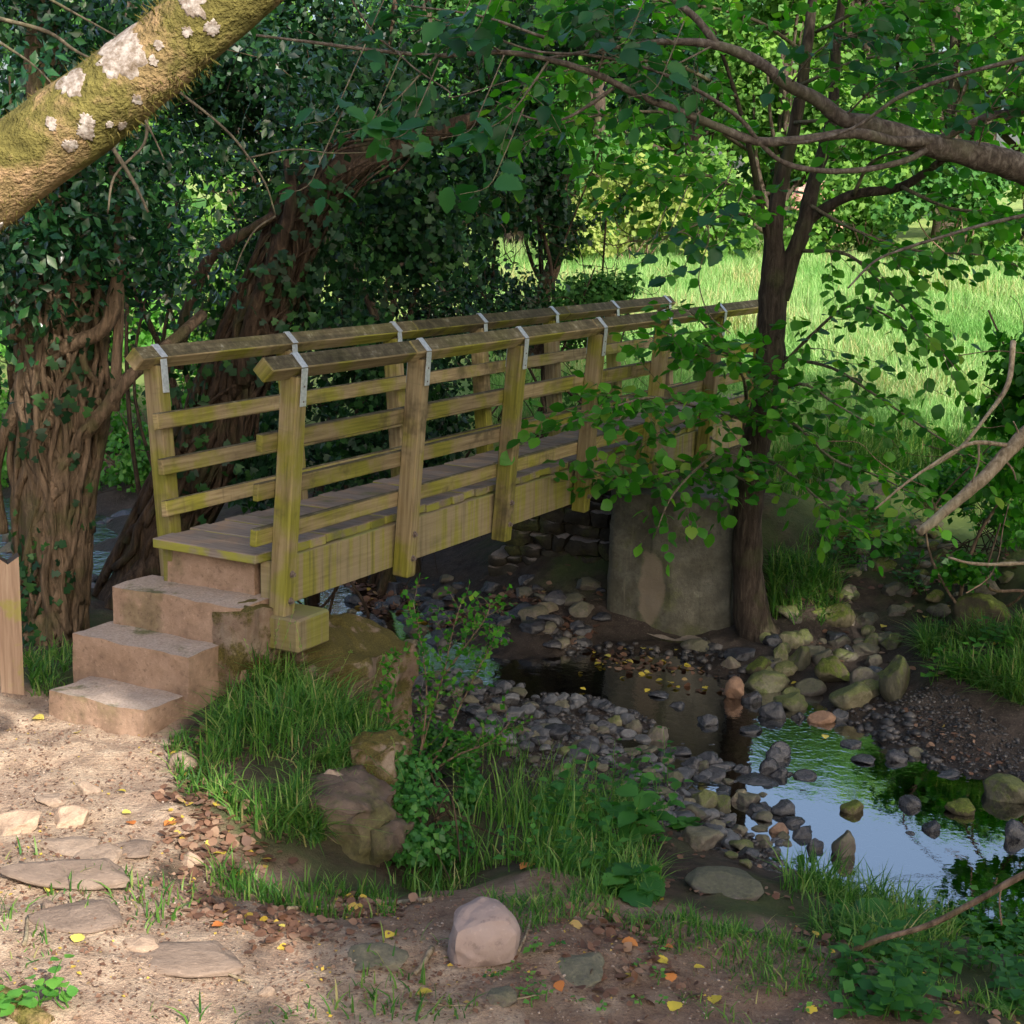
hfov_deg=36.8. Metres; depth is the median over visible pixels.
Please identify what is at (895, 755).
stream stone
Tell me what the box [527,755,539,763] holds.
cobble
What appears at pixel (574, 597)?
shaded stone
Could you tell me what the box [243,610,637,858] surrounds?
grass seedheads
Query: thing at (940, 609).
bank stone
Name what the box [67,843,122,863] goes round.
rock ledge
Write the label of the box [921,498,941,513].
bank stone
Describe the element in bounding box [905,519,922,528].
bank stone
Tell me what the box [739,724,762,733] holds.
stream stone
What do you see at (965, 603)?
bank stone
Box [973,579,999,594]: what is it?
bank stone
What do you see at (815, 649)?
heap stone
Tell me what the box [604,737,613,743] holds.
cobble
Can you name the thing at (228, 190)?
broadleaf tree
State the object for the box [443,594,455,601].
shaded stone
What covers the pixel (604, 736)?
cobble
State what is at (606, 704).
cobble
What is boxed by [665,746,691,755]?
shore stone
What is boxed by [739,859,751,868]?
cobble
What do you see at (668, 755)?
nettle plant
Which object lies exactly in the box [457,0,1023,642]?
forked tree
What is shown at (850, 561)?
bank plant
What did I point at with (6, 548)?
riffle stone
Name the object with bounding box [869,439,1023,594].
bramble bush
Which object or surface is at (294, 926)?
leaf litter
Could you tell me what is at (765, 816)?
cobble
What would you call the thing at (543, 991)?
seedling
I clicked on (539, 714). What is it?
cobble
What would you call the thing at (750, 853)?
cobble
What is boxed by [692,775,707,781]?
cobble
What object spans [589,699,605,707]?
cobble
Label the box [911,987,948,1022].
ground plant
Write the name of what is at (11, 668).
fence post
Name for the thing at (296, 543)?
footbridge
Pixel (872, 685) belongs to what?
heap stone
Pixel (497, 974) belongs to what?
seedling
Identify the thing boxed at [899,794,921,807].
stream stone
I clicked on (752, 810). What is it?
cobble
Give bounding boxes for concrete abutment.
[607,468,733,642]
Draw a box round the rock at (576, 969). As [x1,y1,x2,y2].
[557,952,604,987]
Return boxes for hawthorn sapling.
[368,573,534,774]
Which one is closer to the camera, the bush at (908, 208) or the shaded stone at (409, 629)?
the shaded stone at (409, 629)
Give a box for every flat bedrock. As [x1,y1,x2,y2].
[0,858,129,890]
[27,898,122,933]
[128,940,243,977]
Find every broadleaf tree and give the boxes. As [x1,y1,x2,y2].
[0,7,18,108]
[1,0,250,270]
[2,0,253,261]
[106,0,317,281]
[280,0,473,275]
[315,0,528,261]
[406,0,598,247]
[470,60,698,242]
[564,0,819,237]
[671,0,891,238]
[730,0,976,216]
[816,0,1023,243]
[971,20,1023,240]
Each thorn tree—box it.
[0,0,318,496]
[143,0,595,595]
[374,0,718,421]
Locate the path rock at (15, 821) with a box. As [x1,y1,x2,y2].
[0,809,41,835]
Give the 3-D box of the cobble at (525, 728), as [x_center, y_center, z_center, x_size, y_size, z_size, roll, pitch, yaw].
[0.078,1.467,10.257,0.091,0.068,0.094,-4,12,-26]
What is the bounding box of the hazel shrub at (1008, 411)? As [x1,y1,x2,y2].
[827,296,1023,606]
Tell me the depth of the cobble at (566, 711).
10.73 m
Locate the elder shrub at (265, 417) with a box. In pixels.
[100,270,500,618]
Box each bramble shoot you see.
[0,954,74,1016]
[19,975,77,1009]
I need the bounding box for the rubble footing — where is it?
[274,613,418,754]
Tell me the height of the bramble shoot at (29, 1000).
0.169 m
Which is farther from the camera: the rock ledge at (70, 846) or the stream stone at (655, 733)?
the stream stone at (655, 733)
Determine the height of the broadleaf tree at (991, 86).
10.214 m
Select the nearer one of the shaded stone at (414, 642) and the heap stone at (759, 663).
the heap stone at (759, 663)
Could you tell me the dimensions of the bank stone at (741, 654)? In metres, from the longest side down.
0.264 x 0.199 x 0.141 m
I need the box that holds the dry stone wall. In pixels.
[488,490,611,576]
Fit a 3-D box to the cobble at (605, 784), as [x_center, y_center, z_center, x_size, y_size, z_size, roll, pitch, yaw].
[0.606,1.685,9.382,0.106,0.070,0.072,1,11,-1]
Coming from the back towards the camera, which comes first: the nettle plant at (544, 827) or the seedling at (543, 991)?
the nettle plant at (544, 827)
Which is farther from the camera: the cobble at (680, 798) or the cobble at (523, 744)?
the cobble at (523, 744)
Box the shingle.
[875,682,1023,780]
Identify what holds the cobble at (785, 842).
on the gravel
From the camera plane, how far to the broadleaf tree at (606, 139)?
48.27 m
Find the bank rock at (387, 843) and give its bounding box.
[369,818,413,863]
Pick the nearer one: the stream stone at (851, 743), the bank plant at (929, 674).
the stream stone at (851, 743)
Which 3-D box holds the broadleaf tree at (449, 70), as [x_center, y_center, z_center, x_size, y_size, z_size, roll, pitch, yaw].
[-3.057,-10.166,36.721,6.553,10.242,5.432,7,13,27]
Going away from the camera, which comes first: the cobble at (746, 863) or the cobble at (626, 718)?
the cobble at (746, 863)
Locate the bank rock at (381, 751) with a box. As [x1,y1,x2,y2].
[348,729,411,784]
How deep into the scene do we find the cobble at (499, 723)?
10.39 m
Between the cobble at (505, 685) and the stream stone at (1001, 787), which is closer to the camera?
the stream stone at (1001, 787)
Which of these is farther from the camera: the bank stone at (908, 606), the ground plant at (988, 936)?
the bank stone at (908, 606)
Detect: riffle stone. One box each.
[0,540,13,552]
[2,530,11,541]
[91,573,97,581]
[101,517,114,522]
[110,508,131,516]
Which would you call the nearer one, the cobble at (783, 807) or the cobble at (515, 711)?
the cobble at (783, 807)
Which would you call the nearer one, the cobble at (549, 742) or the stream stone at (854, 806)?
the stream stone at (854, 806)
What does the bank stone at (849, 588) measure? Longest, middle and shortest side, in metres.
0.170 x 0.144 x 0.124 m
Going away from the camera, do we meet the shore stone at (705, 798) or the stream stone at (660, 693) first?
the shore stone at (705, 798)
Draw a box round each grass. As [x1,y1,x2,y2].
[0,419,1023,1023]
[464,234,1023,464]
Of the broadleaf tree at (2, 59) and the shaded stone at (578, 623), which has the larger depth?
the broadleaf tree at (2, 59)
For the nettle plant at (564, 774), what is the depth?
7.88 m
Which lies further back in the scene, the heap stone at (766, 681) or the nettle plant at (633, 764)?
the heap stone at (766, 681)
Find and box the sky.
[0,0,1023,167]
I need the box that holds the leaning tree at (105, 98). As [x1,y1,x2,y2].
[0,0,283,236]
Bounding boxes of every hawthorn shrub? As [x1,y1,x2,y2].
[307,238,627,587]
[466,166,691,455]
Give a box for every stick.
[22,916,28,945]
[228,973,248,983]
[286,897,433,910]
[413,945,434,974]
[416,994,538,1006]
[517,896,531,951]
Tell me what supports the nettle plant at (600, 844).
on the ground at (466, 562)
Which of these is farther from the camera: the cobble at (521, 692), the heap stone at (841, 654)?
the heap stone at (841, 654)
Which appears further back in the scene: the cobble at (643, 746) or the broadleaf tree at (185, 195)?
the broadleaf tree at (185, 195)
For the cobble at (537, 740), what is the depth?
10.09 m
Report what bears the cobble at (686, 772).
on the gravel
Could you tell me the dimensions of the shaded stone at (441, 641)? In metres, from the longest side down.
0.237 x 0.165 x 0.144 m
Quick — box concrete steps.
[49,551,277,737]
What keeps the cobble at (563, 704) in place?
on the gravel
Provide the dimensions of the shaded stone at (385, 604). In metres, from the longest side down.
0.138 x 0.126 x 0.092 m
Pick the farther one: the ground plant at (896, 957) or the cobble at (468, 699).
the cobble at (468, 699)
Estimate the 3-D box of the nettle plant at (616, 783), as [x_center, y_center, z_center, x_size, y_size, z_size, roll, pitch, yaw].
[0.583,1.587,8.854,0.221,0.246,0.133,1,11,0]
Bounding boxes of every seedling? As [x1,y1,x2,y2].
[482,968,506,977]
[505,960,535,978]
[515,977,533,996]
[523,936,543,952]
[523,984,554,1006]
[527,990,545,999]
[528,979,546,994]
[548,938,565,946]
[570,995,606,1010]
[630,994,667,1004]
[646,941,665,954]
[649,966,665,984]
[730,922,754,934]
[793,999,830,1011]
[794,939,808,949]
[803,968,817,980]
[862,994,872,1009]
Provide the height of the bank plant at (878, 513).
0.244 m
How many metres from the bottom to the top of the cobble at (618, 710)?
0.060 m
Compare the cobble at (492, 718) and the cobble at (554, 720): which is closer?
the cobble at (554, 720)
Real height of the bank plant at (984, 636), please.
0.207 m
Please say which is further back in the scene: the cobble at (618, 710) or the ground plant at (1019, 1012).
the cobble at (618, 710)
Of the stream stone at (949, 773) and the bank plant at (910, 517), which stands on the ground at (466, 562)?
the bank plant at (910, 517)
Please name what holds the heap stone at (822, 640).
on the ground at (466, 562)
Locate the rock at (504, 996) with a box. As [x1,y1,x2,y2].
[486,986,516,1007]
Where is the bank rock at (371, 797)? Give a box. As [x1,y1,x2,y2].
[301,765,403,866]
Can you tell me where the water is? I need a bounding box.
[0,497,1023,955]
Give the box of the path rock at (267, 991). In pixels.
[258,985,275,996]
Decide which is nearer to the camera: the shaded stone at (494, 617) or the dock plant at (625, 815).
the dock plant at (625, 815)
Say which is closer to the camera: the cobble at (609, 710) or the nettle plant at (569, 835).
the nettle plant at (569, 835)
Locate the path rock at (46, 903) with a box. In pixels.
[41,899,55,908]
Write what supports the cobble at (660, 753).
in the water
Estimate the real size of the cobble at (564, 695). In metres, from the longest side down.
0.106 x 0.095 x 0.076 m
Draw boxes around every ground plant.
[827,926,874,979]
[827,974,884,1018]
[848,962,899,994]
[853,967,913,1020]
[861,919,911,962]
[870,917,910,960]
[870,976,946,1021]
[874,942,920,974]
[877,951,927,993]
[878,950,938,981]
[882,940,934,975]
[886,957,956,999]
[902,897,941,936]
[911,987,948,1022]
[917,912,941,940]
[917,948,955,972]
[930,937,967,973]
[939,895,978,909]
[952,897,991,941]
[955,936,989,969]
[963,914,1013,956]
[969,885,1006,908]
[971,946,1004,978]
[977,935,1023,956]
[979,902,1023,925]
[984,954,1023,989]
[994,970,1023,1015]
[997,931,1023,945]
[1002,919,1014,924]
[1002,921,1023,959]
[1003,916,1023,941]
[1007,949,1023,974]
[1009,974,1023,1014]
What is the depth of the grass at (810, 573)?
7.37 m
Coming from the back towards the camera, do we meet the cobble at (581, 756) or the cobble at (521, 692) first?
the cobble at (521, 692)
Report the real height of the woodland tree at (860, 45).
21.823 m
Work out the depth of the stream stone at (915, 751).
10.44 m
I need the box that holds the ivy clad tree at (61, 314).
[0,0,382,646]
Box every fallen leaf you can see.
[32,714,43,718]
[70,934,84,942]
[164,820,176,825]
[212,921,223,925]
[385,930,394,937]
[418,988,431,994]
[519,862,534,868]
[553,980,564,991]
[622,936,637,945]
[657,954,668,963]
[665,973,676,981]
[666,1001,682,1010]
[694,964,704,967]
[707,995,721,1003]
[805,1005,817,1013]
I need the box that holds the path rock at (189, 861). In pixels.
[181,851,203,867]
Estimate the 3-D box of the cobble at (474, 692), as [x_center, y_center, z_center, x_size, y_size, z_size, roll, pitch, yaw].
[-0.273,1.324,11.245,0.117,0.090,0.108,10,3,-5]
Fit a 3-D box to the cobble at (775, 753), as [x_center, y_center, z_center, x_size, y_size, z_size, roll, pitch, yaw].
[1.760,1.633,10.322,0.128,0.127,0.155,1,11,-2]
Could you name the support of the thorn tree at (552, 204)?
on the ground at (466, 562)
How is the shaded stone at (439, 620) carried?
on the ground at (466, 562)
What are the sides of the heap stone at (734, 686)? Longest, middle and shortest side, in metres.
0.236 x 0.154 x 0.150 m
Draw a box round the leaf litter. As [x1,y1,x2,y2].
[0,546,1023,1023]
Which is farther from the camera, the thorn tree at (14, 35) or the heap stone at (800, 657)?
the thorn tree at (14, 35)
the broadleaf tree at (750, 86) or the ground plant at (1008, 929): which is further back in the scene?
the broadleaf tree at (750, 86)
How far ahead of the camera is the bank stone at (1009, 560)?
12.79 m
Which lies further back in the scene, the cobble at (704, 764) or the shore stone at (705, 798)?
the cobble at (704, 764)
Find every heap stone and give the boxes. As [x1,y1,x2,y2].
[721,656,740,668]
[724,676,743,698]
[741,691,761,703]
[744,670,789,692]
[746,656,770,674]
[758,701,785,718]
[759,632,770,642]
[762,634,782,646]
[766,656,781,664]
[773,642,790,653]
[773,660,797,676]
[773,692,807,710]
[774,643,788,661]
[779,630,803,648]
[782,687,799,694]
[788,645,810,670]
[791,712,805,719]
[794,677,826,695]
[799,628,812,644]
[807,710,835,723]
[808,645,825,657]
[812,648,833,664]
[814,655,849,681]
[817,638,826,643]
[824,603,854,627]
[825,588,843,601]
[825,631,848,644]
[828,635,850,646]
[829,681,871,710]
[831,708,848,720]
[833,648,853,661]
[842,644,854,652]
[845,652,858,661]
[849,667,878,684]
[852,642,879,655]
[853,638,863,644]
[856,612,878,625]
[861,625,874,636]
[861,679,879,697]
[863,632,878,644]
[864,653,882,666]
[868,666,883,672]
[877,631,891,643]
[879,654,909,701]
[880,632,902,649]
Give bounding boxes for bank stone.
[680,638,710,651]
[723,647,755,661]
[775,603,798,618]
[790,616,801,623]
[812,606,827,617]
[817,476,835,486]
[827,487,841,493]
[832,546,840,555]
[837,528,847,537]
[841,480,856,496]
[841,584,856,592]
[841,589,859,600]
[842,567,861,575]
[850,495,879,504]
[851,545,869,553]
[856,555,868,570]
[858,505,868,511]
[869,481,884,495]
[872,557,896,571]
[881,582,904,595]
[887,604,907,615]
[896,586,913,596]
[901,603,913,609]
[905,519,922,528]
[910,538,924,545]
[912,569,929,574]
[914,538,938,547]
[914,574,933,587]
[918,550,930,558]
[918,559,931,567]
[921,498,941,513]
[925,589,944,602]
[926,541,938,550]
[926,603,950,617]
[927,531,938,538]
[932,549,953,558]
[935,521,943,527]
[937,540,961,549]
[951,592,1011,635]
[953,591,963,598]
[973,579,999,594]
[998,571,1013,583]
[1001,559,1015,566]
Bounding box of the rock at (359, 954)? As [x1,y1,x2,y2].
[348,942,408,971]
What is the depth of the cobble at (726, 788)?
9.70 m
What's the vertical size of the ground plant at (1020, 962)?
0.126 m
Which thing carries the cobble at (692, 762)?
in the water
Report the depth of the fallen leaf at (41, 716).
7.99 m
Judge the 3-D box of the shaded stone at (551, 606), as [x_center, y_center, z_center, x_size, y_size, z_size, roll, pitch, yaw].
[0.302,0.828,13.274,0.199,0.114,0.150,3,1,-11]
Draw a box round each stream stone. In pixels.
[648,690,668,697]
[648,726,668,741]
[669,701,684,707]
[697,714,718,725]
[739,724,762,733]
[759,757,778,774]
[769,741,790,758]
[792,769,816,780]
[831,830,855,856]
[840,739,861,748]
[840,799,863,813]
[850,754,875,764]
[886,748,907,762]
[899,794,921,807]
[905,831,914,834]
[907,746,923,756]
[921,820,940,832]
[937,769,959,777]
[944,798,975,815]
[983,773,1023,802]
[1005,818,1023,840]
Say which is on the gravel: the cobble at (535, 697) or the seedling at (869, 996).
the cobble at (535, 697)
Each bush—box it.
[0,262,192,369]
[0,314,165,357]
[0,366,121,489]
[98,355,151,491]
[105,330,273,468]
[169,208,293,341]
[367,705,502,879]
[543,153,707,262]
[661,166,767,262]
[783,149,911,261]
[869,161,1023,265]
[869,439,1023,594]
[924,141,1023,261]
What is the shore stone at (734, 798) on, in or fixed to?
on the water
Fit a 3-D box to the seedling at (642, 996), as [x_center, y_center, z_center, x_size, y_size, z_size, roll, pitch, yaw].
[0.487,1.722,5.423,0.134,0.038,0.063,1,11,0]
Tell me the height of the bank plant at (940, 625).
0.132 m
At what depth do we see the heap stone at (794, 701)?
11.34 m
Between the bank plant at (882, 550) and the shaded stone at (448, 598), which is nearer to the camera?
the bank plant at (882, 550)
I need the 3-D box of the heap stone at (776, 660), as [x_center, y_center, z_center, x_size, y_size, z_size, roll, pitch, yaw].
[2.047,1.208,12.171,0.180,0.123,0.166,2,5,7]
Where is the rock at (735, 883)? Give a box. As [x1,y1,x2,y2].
[685,866,764,900]
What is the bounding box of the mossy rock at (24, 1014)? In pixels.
[0,983,54,1023]
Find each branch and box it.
[827,871,1023,961]
[874,340,1023,535]
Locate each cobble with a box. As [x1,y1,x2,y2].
[413,675,430,687]
[429,681,439,688]
[430,671,440,678]
[434,702,446,709]
[438,673,453,681]
[440,681,451,691]
[449,668,462,673]
[450,687,463,697]
[460,676,470,683]
[463,695,478,703]
[465,705,479,714]
[465,717,479,725]
[466,677,482,684]
[466,703,480,714]
[467,690,479,695]
[471,707,485,715]
[473,724,495,739]
[474,684,489,694]
[474,694,484,700]
[474,712,487,720]
[484,703,499,712]
[485,717,495,722]
[489,686,503,694]
[490,721,504,728]
[493,679,514,685]
[494,699,502,703]
[495,732,516,746]
[496,681,511,689]
[496,717,504,723]
[497,703,507,712]
[502,692,519,704]
[503,706,524,721]
[506,746,517,756]
[509,686,527,698]
[515,683,525,686]
[517,727,531,734]
[518,731,533,740]
[518,740,535,752]
[521,703,535,714]
[523,701,539,709]
[526,721,539,728]
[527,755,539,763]
[530,730,539,737]
[530,736,547,745]
[531,694,539,700]
[531,725,542,730]
[534,710,544,717]
[534,719,546,723]
[536,728,550,739]
[539,744,550,750]
[542,693,557,704]
[543,740,552,745]
[544,723,570,740]
[546,705,562,715]
[546,717,562,723]
[553,743,563,748]
[554,700,569,708]
[555,746,569,754]
[555,765,568,771]
[558,692,569,700]
[561,708,569,714]
[562,757,574,764]
[567,747,586,759]
[568,698,583,707]
[568,734,583,740]
[570,693,586,704]
[571,739,582,744]
[577,740,599,753]
[578,707,587,713]
[581,727,590,733]
[582,735,598,743]
[584,714,599,723]
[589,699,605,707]
[589,724,597,730]
[590,757,603,761]
[595,720,610,727]
[596,726,608,733]
[596,764,608,771]
[598,700,611,711]
[599,748,609,753]
[599,759,608,763]
[601,734,611,740]
[603,755,615,761]
[603,782,611,789]
[604,707,613,712]
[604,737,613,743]
[607,715,621,725]
[608,723,616,734]
[611,747,623,753]
[612,706,627,714]
[615,726,623,735]
[619,729,636,736]
[620,713,634,724]
[624,719,641,731]
[624,747,640,756]
[629,772,641,780]
[630,711,639,715]
[635,734,651,741]
[636,754,650,761]
[637,745,648,749]
[641,746,658,754]
[642,766,655,772]
[644,763,662,772]
[649,753,657,760]
[653,772,663,779]
[655,762,666,772]
[655,786,668,794]
[656,749,675,758]
[659,756,673,761]
[664,811,676,821]
[665,795,683,806]
[673,766,693,782]
[675,810,695,817]
[676,801,691,807]
[678,789,690,797]
[680,756,702,768]
[684,798,695,802]
[688,790,700,797]
[690,801,703,807]
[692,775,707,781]
[696,751,718,764]
[698,760,708,769]
[698,770,711,779]
[699,808,711,818]
[704,823,716,826]
[709,808,719,819]
[709,825,727,842]
[715,785,730,792]
[721,837,736,849]
[722,778,733,783]
[723,813,736,822]
[724,851,737,858]
[726,821,735,828]
[727,831,739,839]
[729,839,753,850]
[733,764,743,769]
[736,792,760,806]
[737,846,759,860]
[739,766,751,772]
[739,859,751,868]
[746,807,757,813]
[751,824,767,830]
[752,809,766,818]
[755,811,772,821]
[755,834,769,842]
[759,840,772,847]
[760,803,771,811]
[766,747,783,761]
[767,846,780,853]
[769,768,787,777]
[771,799,794,815]
[771,838,784,842]
[775,839,783,844]
[776,831,789,838]
[783,840,791,845]
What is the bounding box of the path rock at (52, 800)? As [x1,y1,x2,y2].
[35,793,69,806]
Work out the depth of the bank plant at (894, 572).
13.19 m
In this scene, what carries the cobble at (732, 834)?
on the ground at (466, 562)
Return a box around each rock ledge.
[40,836,100,855]
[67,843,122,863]
[114,839,153,858]
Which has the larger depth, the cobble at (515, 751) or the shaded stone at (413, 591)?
the shaded stone at (413, 591)
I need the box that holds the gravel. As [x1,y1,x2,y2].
[411,682,806,876]
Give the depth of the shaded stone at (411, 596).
14.17 m
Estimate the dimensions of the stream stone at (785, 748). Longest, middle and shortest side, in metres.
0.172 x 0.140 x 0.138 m
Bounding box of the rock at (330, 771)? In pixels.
[323,769,342,775]
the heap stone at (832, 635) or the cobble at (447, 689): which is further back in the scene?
the heap stone at (832, 635)
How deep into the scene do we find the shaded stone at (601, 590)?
13.40 m
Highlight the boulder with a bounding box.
[447,896,520,967]
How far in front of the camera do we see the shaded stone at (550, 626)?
12.83 m
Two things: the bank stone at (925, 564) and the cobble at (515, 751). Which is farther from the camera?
the bank stone at (925, 564)
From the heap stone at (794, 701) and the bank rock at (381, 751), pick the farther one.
the heap stone at (794, 701)
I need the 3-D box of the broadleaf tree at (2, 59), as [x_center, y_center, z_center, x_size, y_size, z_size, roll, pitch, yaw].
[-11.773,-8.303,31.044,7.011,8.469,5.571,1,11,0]
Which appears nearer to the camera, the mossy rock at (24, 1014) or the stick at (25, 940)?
the mossy rock at (24, 1014)
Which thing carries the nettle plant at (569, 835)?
on the ground at (466, 562)
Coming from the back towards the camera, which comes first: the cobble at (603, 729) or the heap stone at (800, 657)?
the heap stone at (800, 657)
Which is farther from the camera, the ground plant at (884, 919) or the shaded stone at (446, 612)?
the shaded stone at (446, 612)
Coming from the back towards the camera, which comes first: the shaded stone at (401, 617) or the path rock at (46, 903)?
the shaded stone at (401, 617)
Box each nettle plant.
[492,817,538,871]
[523,795,555,855]
[538,745,588,830]
[554,813,582,858]
[555,754,611,841]
[561,842,604,875]
[586,797,629,859]
[594,840,622,868]
[596,765,630,801]
[607,738,623,795]
[614,748,650,783]
[626,768,693,840]
[639,818,671,849]
[643,778,665,811]
[650,761,667,825]
[651,726,675,785]
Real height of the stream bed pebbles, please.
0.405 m
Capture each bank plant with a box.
[829,529,856,564]
[833,491,853,504]
[835,527,854,552]
[840,553,859,568]
[841,523,869,542]
[843,493,862,516]
[852,494,882,511]
[852,547,870,570]
[855,507,877,530]
[864,506,881,524]
[865,498,893,521]
[871,507,896,527]
[880,549,899,561]
[890,566,920,584]
[902,552,924,569]
[904,533,927,552]
[905,506,940,520]
[907,571,930,594]
[919,664,945,684]
[930,618,948,635]
[932,643,953,662]
[934,533,961,541]
[943,654,966,673]
[947,658,976,684]
[962,636,1014,668]
[967,513,986,537]
[977,615,1016,644]
[986,623,1019,650]
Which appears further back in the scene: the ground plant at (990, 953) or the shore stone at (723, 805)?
the shore stone at (723, 805)
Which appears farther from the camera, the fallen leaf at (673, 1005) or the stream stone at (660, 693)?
the stream stone at (660, 693)
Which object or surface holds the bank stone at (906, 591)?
on the ground at (466, 562)
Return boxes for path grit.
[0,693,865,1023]
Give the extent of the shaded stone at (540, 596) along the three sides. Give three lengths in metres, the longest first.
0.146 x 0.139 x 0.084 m
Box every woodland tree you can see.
[307,0,493,218]
[546,56,632,151]
[613,1,859,205]
[640,0,807,172]
[718,0,964,183]
[834,0,1005,217]
[851,0,1023,219]
[944,69,1023,151]
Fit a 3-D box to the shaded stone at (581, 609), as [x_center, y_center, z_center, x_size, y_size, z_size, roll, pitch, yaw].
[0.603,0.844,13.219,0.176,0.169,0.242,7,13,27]
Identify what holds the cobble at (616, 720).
on the ground at (466, 562)
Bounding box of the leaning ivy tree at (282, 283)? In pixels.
[91,24,502,609]
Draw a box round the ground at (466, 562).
[0,156,1023,1023]
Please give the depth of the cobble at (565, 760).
9.77 m
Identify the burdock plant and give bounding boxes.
[593,862,665,907]
[666,816,703,830]
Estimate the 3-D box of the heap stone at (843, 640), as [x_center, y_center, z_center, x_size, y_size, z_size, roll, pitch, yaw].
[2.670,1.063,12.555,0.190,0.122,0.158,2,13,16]
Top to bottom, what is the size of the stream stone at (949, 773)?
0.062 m
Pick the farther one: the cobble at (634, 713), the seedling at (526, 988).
the cobble at (634, 713)
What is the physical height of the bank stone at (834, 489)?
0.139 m
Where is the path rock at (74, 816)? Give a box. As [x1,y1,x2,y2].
[53,805,89,827]
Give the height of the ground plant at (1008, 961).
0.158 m
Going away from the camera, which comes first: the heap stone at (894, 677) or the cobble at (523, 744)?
the cobble at (523, 744)
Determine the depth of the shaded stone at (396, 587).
14.41 m
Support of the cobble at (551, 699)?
on the ground at (466, 562)
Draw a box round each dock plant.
[586,782,664,849]
[824,897,892,938]
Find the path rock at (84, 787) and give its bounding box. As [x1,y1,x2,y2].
[69,781,100,794]
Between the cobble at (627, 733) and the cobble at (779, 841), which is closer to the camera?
the cobble at (779, 841)
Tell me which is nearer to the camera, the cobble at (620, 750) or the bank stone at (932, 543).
the cobble at (620, 750)
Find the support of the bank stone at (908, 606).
on the ground at (466, 562)
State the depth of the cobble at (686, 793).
9.45 m
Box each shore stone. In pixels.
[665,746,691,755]
[665,770,683,782]
[677,804,706,822]
[682,826,723,851]
[691,789,717,807]
[703,766,725,780]
[709,761,736,768]
[709,819,725,827]
[714,794,730,815]
[731,789,747,801]
[731,825,747,835]
[736,772,778,786]
[748,803,763,810]
[769,823,788,833]
[779,816,804,825]
[792,825,811,838]
[806,838,823,850]
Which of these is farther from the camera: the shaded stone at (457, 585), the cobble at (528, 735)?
the shaded stone at (457, 585)
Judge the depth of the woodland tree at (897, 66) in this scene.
71.94 m
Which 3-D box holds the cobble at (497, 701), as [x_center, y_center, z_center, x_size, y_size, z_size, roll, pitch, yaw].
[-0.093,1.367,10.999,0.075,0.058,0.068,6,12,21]
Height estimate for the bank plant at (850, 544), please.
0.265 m
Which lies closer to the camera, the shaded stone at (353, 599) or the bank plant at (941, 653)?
the bank plant at (941, 653)
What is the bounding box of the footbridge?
[125,295,785,653]
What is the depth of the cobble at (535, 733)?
10.14 m
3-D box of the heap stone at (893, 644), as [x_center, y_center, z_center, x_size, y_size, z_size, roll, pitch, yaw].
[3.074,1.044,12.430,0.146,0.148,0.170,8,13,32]
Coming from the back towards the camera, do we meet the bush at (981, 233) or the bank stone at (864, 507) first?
the bush at (981, 233)
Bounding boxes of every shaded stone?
[344,594,360,603]
[347,608,356,612]
[360,613,378,620]
[374,619,386,627]
[375,602,389,607]
[385,582,403,594]
[385,595,406,605]
[395,613,410,620]
[403,623,426,633]
[405,592,418,600]
[405,639,418,646]
[407,589,415,594]
[415,587,426,596]
[418,598,445,608]
[419,596,432,601]
[422,604,443,615]
[424,588,435,596]
[426,633,453,645]
[429,617,452,627]
[430,628,449,635]
[431,584,457,599]
[437,610,455,619]
[439,574,453,582]
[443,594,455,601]
[451,582,464,589]
[481,581,503,594]
[482,613,500,626]
[488,609,501,614]
[491,632,510,642]
[496,615,513,626]
[508,601,532,619]
[516,586,534,598]
[517,604,548,621]
[518,574,534,585]
[519,618,545,633]
[532,584,544,590]
[534,593,545,600]
[537,601,558,612]
[537,614,563,626]
[540,589,566,605]
[542,621,556,633]
[542,639,561,649]
[556,637,569,648]
[564,591,584,605]
[569,601,594,616]
[570,620,584,630]
[570,624,592,635]
[573,637,592,649]
[576,577,600,590]
[591,612,611,621]
[596,587,606,592]
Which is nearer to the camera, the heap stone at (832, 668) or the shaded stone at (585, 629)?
the heap stone at (832, 668)
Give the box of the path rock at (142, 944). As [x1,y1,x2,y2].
[122,936,158,952]
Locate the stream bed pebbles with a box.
[544,630,968,781]
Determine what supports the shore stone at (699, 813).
on the ground at (466, 562)
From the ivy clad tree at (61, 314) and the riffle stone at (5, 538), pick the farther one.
the riffle stone at (5, 538)
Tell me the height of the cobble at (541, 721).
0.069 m
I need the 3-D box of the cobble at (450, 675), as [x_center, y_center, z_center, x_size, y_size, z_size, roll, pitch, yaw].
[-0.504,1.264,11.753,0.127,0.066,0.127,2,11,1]
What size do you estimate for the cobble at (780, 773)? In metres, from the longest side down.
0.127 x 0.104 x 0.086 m
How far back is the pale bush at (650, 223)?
39.87 m
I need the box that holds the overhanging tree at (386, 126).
[256,0,1023,333]
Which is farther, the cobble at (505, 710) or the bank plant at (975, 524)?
the bank plant at (975, 524)
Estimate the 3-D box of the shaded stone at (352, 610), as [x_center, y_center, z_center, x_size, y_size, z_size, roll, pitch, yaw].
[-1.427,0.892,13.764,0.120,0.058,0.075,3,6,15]
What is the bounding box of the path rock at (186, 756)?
[168,750,199,770]
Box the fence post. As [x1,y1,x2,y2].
[0,553,23,694]
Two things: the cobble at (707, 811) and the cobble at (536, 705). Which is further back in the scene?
the cobble at (536, 705)
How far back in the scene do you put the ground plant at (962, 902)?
8.16 m
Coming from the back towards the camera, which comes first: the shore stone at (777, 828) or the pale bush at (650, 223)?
the pale bush at (650, 223)

